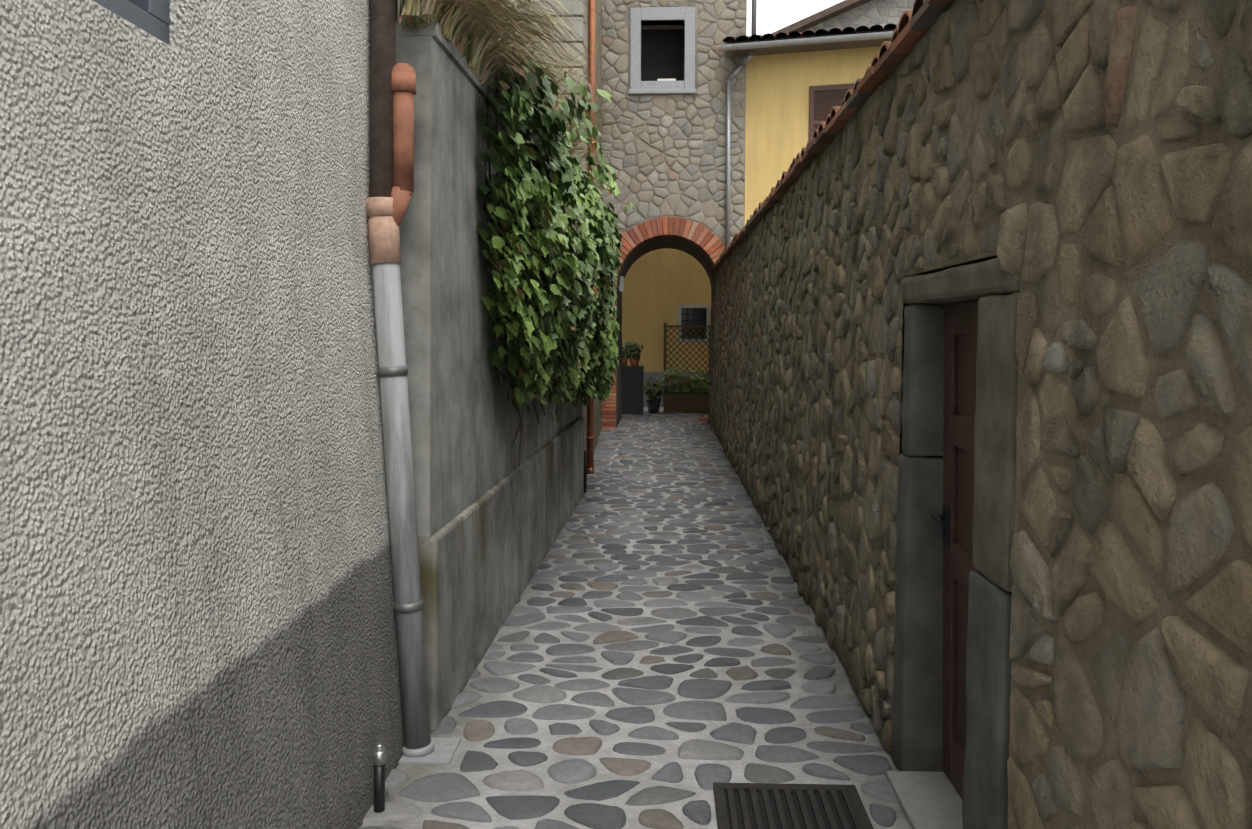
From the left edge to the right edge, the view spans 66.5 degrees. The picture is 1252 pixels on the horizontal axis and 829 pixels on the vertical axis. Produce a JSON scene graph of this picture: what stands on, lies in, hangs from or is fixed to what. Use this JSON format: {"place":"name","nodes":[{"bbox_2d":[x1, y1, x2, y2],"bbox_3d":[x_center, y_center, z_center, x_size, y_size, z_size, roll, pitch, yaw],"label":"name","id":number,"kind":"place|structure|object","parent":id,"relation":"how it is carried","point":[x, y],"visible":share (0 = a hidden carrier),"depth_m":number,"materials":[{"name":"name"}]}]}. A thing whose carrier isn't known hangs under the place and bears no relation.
{"place":"outdoors","nodes":[
{"label":"outdoors","id":0,"kind":"place"},
{"bbox_2d":[619,276,623,291],"bbox_3d":[-0.079,-2.310,16.932,0.097,0.270,0.140,0,5,2],"label":"passage lamp","id":1,"kind":"object","parent":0,"point":[621,285],"visible":0.79,"depth_m":16.86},
{"bbox_2d":[361,407,908,828],"bbox_3d":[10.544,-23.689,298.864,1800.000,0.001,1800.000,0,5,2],"label":"ground","id":2,"kind":"structure","parent":0,"point":[840,678],"depth_m":4.15,"materials":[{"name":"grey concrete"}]},
{"bbox_2d":[0,0,403,828],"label":"plaster building","id":3,"kind":"structure","parent":2,"relation":"on","point":[196,608],"depth_m":2.21,"materials":[{"name":"white paint"}]},
{"bbox_2d":[93,0,169,44],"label":"window","id":4,"kind":"structure","parent":3,"relation":"attached to","point":[151,17],"depth_m":2.18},
{"bbox_2d":[370,0,397,196],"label":"downpipe","id":5,"kind":"object","parent":3,"relation":"attached to","point":[382,36],"visible":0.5,"depth_m":3.65,"materials":[{"name":"brown metal"}]},
{"bbox_2d":[391,63,415,225],"bbox_3d":[-0.884,-1.024,3.689,0.116,0.670,0.179,5,7,43],"label":"drainpipe","id":6,"kind":"object","parent":5,"relation":"attached to","point":[403,82],"visible":0.96,"depth_m":3.66,"materials":[{"name":"orange ceramic"}]},
{"bbox_2d":[399,738,460,764],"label":"drain base slab","id":7,"kind":"structure","parent":2,"relation":"on","point":[438,751],"depth_m":3.64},
{"bbox_2d":[372,263,430,748],"bbox_3d":[-0.866,0.351,3.689,0.104,1.907,0.312,-4,6,-37],"label":"pvc drain pipe","id":8,"kind":"object","parent":7,"relation":"on","point":[402,510],"visible":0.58,"depth_m":3.65,"materials":[{"name":"grey plastic"}]},
{"bbox_2d":[367,197,400,264],"bbox_3d":[-0.937,-0.706,3.694,0.134,0.254,0.141,0,5,2],"label":"pipe joint","id":9,"kind":"object","parent":8,"relation":"on","point":[384,238],"visible":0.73,"depth_m":3.64,"materials":[{"name":"ceramic"}]},
{"bbox_2d":[376,366,423,613],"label":"pipe clamps","id":10,"kind":"object","parent":8,"relation":"attached to","point":[418,605],"visible":0.77,"depth_m":3.64,"materials":[{"name":"grey metal"}]},
{"bbox_2d":[395,21,580,700],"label":"concrete wall","id":11,"kind":"structure","parent":2,"relation":"on","point":[464,421],"depth_m":4.17,"materials":[{"name":"grey concrete"}]},
{"bbox_2d":[396,0,530,109],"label":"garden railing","id":12,"kind":"object","parent":11,"relation":"on","point":[400,16],"depth_m":4.26,"materials":[{"name":"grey metal"}]},
{"bbox_2d":[429,417,583,731],"bbox_3d":[-0.746,0.655,6.686,0.452,0.790,5.742,0,5,2],"label":"wall base","id":13,"kind":"object","parent":11,"relation":"attached to","point":[490,549],"visible":0.65,"depth_m":4.93,"materials":[{"name":"grey concrete"}]},
{"bbox_2d":[476,57,634,466],"bbox_3d":[-0.419,-0.997,7.185,0.870,2.296,5.123,0,5,2],"label":"ivy","id":14,"kind":"object","parent":11,"relation":"attached to","point":[572,264],"depth_m":5.11,"materials":[{"name":"green plant"}]},
{"bbox_2d":[398,0,601,450],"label":"stone house","id":15,"kind":"structure","parent":2,"relation":"on","point":[597,401],"depth_m":13.41,"materials":[{"name":"beige stone"}]},
{"bbox_2d":[530,0,586,449],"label":"stone house quoins","id":16,"kind":"object","parent":15,"relation":"attached to","point":[576,8],"visible":0.17,"depth_m":9.49,"materials":[{"name":"beige stone"}]},
{"bbox_2d":[586,0,594,473],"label":"copper downpipe","id":17,"kind":"object","parent":15,"relation":"attached to","point":[590,437],"visible":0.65,"depth_m":10.07,"materials":[{"name":"brown metal"}]},
{"bbox_2d":[622,366,643,414],"bbox_3d":[-0.839,-0.489,19.126,2.380,0.970,0.350,0,5,2],"label":"pedestal","id":18,"kind":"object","parent":2,"relation":"on","point":[632,389],"depth_m":18.92,"materials":[{"name":"stone"}]},
{"bbox_2d":[622,358,639,365],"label":"flower pots","id":19,"kind":"object","parent":18,"relation":"on","point":[634,362],"visible":0.46,"depth_m":18.96,"materials":[{"name":"orange ceramic"}]},
{"bbox_2d":[622,340,643,359],"bbox_3d":[0.127,-1.259,19.015,0.456,0.446,0.364,0,5,2],"label":"courtyard plant","id":20,"kind":"object","parent":19,"relation":"on","point":[632,349],"visible":0.96,"depth_m":18.92,"materials":[{"name":"green plant"}]},
{"bbox_2d":[357,411,911,828],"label":"cobbles","id":21,"kind":"object","parent":2,"relation":"on","point":[442,787],"visible":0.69,"depth_m":4.57,"materials":[{"name":"grey stone"}]},
{"bbox_2d":[372,742,385,812],"bbox_3d":[-0.832,1.227,3.220,0.046,0.235,0.060,0,5,2],"label":"standpipe stub","id":22,"kind":"object","parent":21,"relation":"on","point":[379,757],"visible":0.85,"depth_m":3.20,"materials":[{"name":"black metal"}]},
{"bbox_2d":[584,450,586,492],"bbox_3d":[-0.431,0.580,9.656,0.067,0.437,0.069,0,5,2],"label":"black pipe","id":23,"kind":"object","parent":21,"relation":"on","point":[585,471],"visible":0.75,"depth_m":9.64,"materials":[{"name":"black plastic"}]},
{"bbox_2d":[646,400,660,413],"bbox_3d":[0.560,-0.159,19.381,0.302,0.270,0.302,0,5,2],"label":"flower pot","id":24,"kind":"object","parent":21,"relation":"on","point":[653,406],"visible":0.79,"depth_m":19.28,"materials":[{"name":"grey"}]},
{"bbox_2d":[644,376,665,399],"bbox_3d":[0.566,-0.516,19.352,0.481,0.544,0.460,-5,7,-44],"label":"courtyard plant","id":25,"kind":"object","parent":24,"relation":"on","point":[655,391],"visible":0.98,"depth_m":19.26,"materials":[{"name":"green plant"}]},
{"bbox_2d":[697,417,706,420],"bbox_3d":[1.406,0.094,17.574,0.180,0.070,0.120,0,5,2],"label":"loose brick","id":26,"kind":"object","parent":21,"relation":"on","point":[701,418],"visible":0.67,"depth_m":17.52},
{"bbox_2d":[602,217,724,428],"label":"tower bricks","id":27,"kind":"object","parent":2,"relation":"on","point":[668,230],"visible":0.4,"depth_m":15.76,"materials":[{"name":"red brick"}]},
{"bbox_2d":[622,248,710,406],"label":"courtyard house","id":28,"kind":"structure","parent":2,"relation":"on","point":[660,285],"depth_m":20.84,"materials":[{"name":"yellow paint"}]},
{"bbox_2d":[678,305,709,341],"bbox_3d":[1.486,-1.990,20.914,0.690,0.820,0.171,0,5,2],"label":"window frame","id":29,"kind":"object","parent":28,"relation":"attached to","point":[694,306],"visible":0.62,"depth_m":20.82,"materials":[{"name":"grey stone"}]},
{"bbox_2d":[681,308,705,338],"bbox_3d":[1.490,-2.002,21.049,0.550,0.680,0.040,0,5,2],"label":"window pane","id":30,"kind":"structure","parent":29,"relation":"in","point":[690,317],"depth_m":21.02,"materials":[{"name":"black glass"}]},
{"bbox_2d":[681,308,706,338],"bbox_3d":[1.485,-1.989,20.900,0.550,0.680,0.024,0,5,2],"label":"window grille","id":31,"kind":"object","parent":29,"relation":"attached to","point":[693,314],"visible":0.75,"depth_m":20.88,"materials":[{"name":"black metal"}]},
{"bbox_2d":[617,237,715,425],"bbox_3d":[0.741,-1.474,17.320,1.714,3.237,2.190,0,5,2],"label":"archway","id":32,"kind":"object","parent":2,"relation":"on","point":[699,255],"visible":0.73,"depth_m":17.24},
{"bbox_2d":[602,0,746,429],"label":"mortar","id":33,"kind":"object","parent":2,"relation":"on","point":[655,26],"visible":0.19,"depth_m":15.63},
{"bbox_2d":[641,29,683,80],"bbox_3d":[0.613,-5.950,16.001,0.810,1.060,0.050,0,5,2],"label":"window opening","id":34,"kind":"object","parent":33,"relation":"attached to","point":[662,53],"depth_m":15.97,"materials":[{"name":"black glass"}]},
{"bbox_2d":[628,7,696,94],"bbox_3d":[0.599,-5.915,15.621,1.110,1.365,0.315,0,5,2],"label":"window frame","id":35,"kind":"object","parent":33,"relation":"attached to","point":[673,14],"visible":0.81,"depth_m":15.50,"materials":[{"name":"grey stone"}]},
{"bbox_2d":[657,79,675,80],"bbox_3d":[0.665,-5.465,15.674,0.300,0.050,0.180,0,5,2],"label":"window sill object","id":36,"kind":"object","parent":35,"relation":"on","point":[666,79],"visible":0.35,"depth_m":15.58,"materials":[{"name":"white"}]},
{"bbox_2d":[602,0,745,243],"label":"tower stones","id":37,"kind":"object","parent":33,"relation":"attached to","point":[619,47],"visible":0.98,"depth_m":15.62,"materials":[{"name":"grey stone"}]},
{"bbox_2d":[725,0,756,248],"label":"drainpipe","id":38,"kind":"object","parent":33,"relation":"attached to","point":[741,65],"visible":1,"depth_m":15.49,"materials":[{"name":"grey metal"}]},
{"bbox_2d":[663,323,710,413],"bbox_3d":[1.254,-0.945,19.415,0.980,1.830,0.450,0,5,2],"label":"trellis planter","id":39,"kind":"object","parent":2,"relation":"on","point":[683,403],"visible":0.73,"depth_m":19.53,"materials":[{"name":"brown wood"}]},
{"bbox_2d":[663,366,695,393],"bbox_3d":[1.065,-0.639,19.443,0.751,0.681,0.514,-2,5,-21],"label":"courtyard plant","id":40,"kind":"object","parent":39,"relation":"on","point":[679,378],"visible":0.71,"depth_m":19.31,"materials":[{"name":"green plant"}]},
{"bbox_2d":[666,385,707,396],"bbox_3d":[1.244,-0.471,19.389,0.915,0.253,0.520,0,5,2],"label":"courtyard plant","id":41,"kind":"object","parent":39,"relation":"on","point":[688,391],"visible":0.46,"depth_m":19.24,"materials":[{"name":"green plant"}]},
{"bbox_2d":[685,369,709,393],"bbox_3d":[1.511,-0.610,19.418,0.689,0.619,0.500,0,5,2],"label":"courtyard plant","id":42,"kind":"object","parent":39,"relation":"on","point":[700,384],"visible":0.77,"depth_m":19.27,"materials":[{"name":"green plant"}]},
{"bbox_2d":[713,782,873,828],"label":"drain grate","id":43,"kind":"object","parent":2,"relation":"on","point":[779,806],"visible":1,"depth_m":3.23,"materials":[{"name":"black metal"}]},
{"bbox_2d":[802,0,914,31],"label":"gable","id":44,"kind":"structure","parent":2,"relation":"on","point":[882,13],"depth_m":22.57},
{"bbox_2d":[771,0,870,33],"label":"roof edge","id":45,"kind":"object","parent":44,"relation":"on","point":[823,15],"depth_m":22.22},
{"bbox_2d":[886,771,962,828],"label":"door threshold","id":46,"kind":"object","parent":2,"relation":"on","point":[929,800],"depth_m":3.25,"materials":[{"name":"grey stone"}]},
{"bbox_2d":[711,0,1251,828],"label":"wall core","id":47,"kind":"object","parent":2,"relation":"on","point":[1163,364],"visible":0.18,"depth_m":2.00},
{"bbox_2d":[708,0,954,273],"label":"wall coping","id":48,"kind":"object","parent":47,"relation":"on","point":[919,25],"depth_m":4.36,"materials":[{"name":"stone"}]},
{"bbox_2d":[711,0,925,268],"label":"roof tiles","id":49,"kind":"object","parent":48,"relation":"on","point":[906,17],"depth_m":4.48,"materials":[{"name":"tile"}]},
{"bbox_2d":[892,303,1011,828],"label":"door frame","id":50,"kind":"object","parent":47,"relation":"attached to","point":[917,726],"depth_m":3.47,"materials":[{"name":"grey stone"}]},
{"bbox_2d":[942,300,978,798],"bbox_3d":[1.163,0.475,3.119,0.050,1.690,0.842,0,5,2],"label":"door","id":51,"kind":"structure","parent":50,"relation":"in","point":[960,335],"depth_m":3.34,"materials":[{"name":"brown wood"}]},
{"bbox_2d":[931,504,949,545],"bbox_3d":[1.119,0.398,3.381,0.061,0.140,0.119,0,5,2],"label":"door handle","id":52,"kind":"object","parent":51,"relation":"attached to","point":[943,518],"visible":1,"depth_m":3.38,"materials":[{"name":"black metal"}]},
{"bbox_2d":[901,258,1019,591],"bbox_3d":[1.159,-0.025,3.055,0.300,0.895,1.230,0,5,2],"label":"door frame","id":53,"kind":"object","parent":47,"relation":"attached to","point":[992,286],"depth_m":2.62,"materials":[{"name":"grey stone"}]},
{"bbox_2d":[708,0,1251,828],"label":"stone wall","id":54,"kind":"structure","parent":47,"relation":"attached to","point":[1156,674],"depth_m":2.19,"materials":[{"name":"brown stone"}]},
{"bbox_2d":[746,0,843,35],"label":"sky","id":55,"kind":"structure","parent":0,"point":[772,16],"materials":[{"name":"white"}]},
{"bbox_2d":[744,46,880,225],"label":"yellow house","id":56,"kind":"structure","parent":0,"point":[777,112],"depth_m":15.44,"materials":[{"name":"paint"}]},
{"bbox_2d":[718,31,893,50],"bbox_3d":[6.460,-5.647,13.704,10.350,0.075,0.150,1,5,15],"label":"rain gutter","id":57,"kind":"object","parent":56,"relation":"attached to","point":[807,41],"visible":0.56,"depth_m":14.64,"materials":[{"name":"grey metal"}]},
{"bbox_2d":[724,29,894,42],"bbox_3d":[7.031,-6.494,15.666,10.300,1.151,4.150,1,5,15],"label":"roof eave","id":58,"kind":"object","parent":56,"relation":"on","point":[859,32],"depth_m":15.35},
{"bbox_2d":[722,23,896,41],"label":"roof tiles","id":59,"kind":"object","parent":58,"relation":"on","point":[823,31],"visible":0.15,"depth_m":15.38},
{"bbox_2d":[733,31,890,55],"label":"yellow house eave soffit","id":60,"kind":"structure","parent":56,"relation":"attached to","point":[817,47],"depth_m":15.03,"materials":[{"name":"wood"}]},
{"bbox_2d":[809,83,854,141],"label":"yellow house shutters","id":61,"kind":"object","parent":56,"relation":"attached to","point":[824,99],"visible":0.15,"depth_m":15.23,"materials":[{"name":"wood"}]},
{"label":"garden earth","id":62,"kind":"object","parent":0,"visible":0},
{"bbox_2d":[397,0,653,170],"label":"dry grass","id":63,"kind":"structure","parent":62,"relation":"on","point":[471,30],"depth_m":4.45,"materials":[{"name":"beige plant"}]}
]}

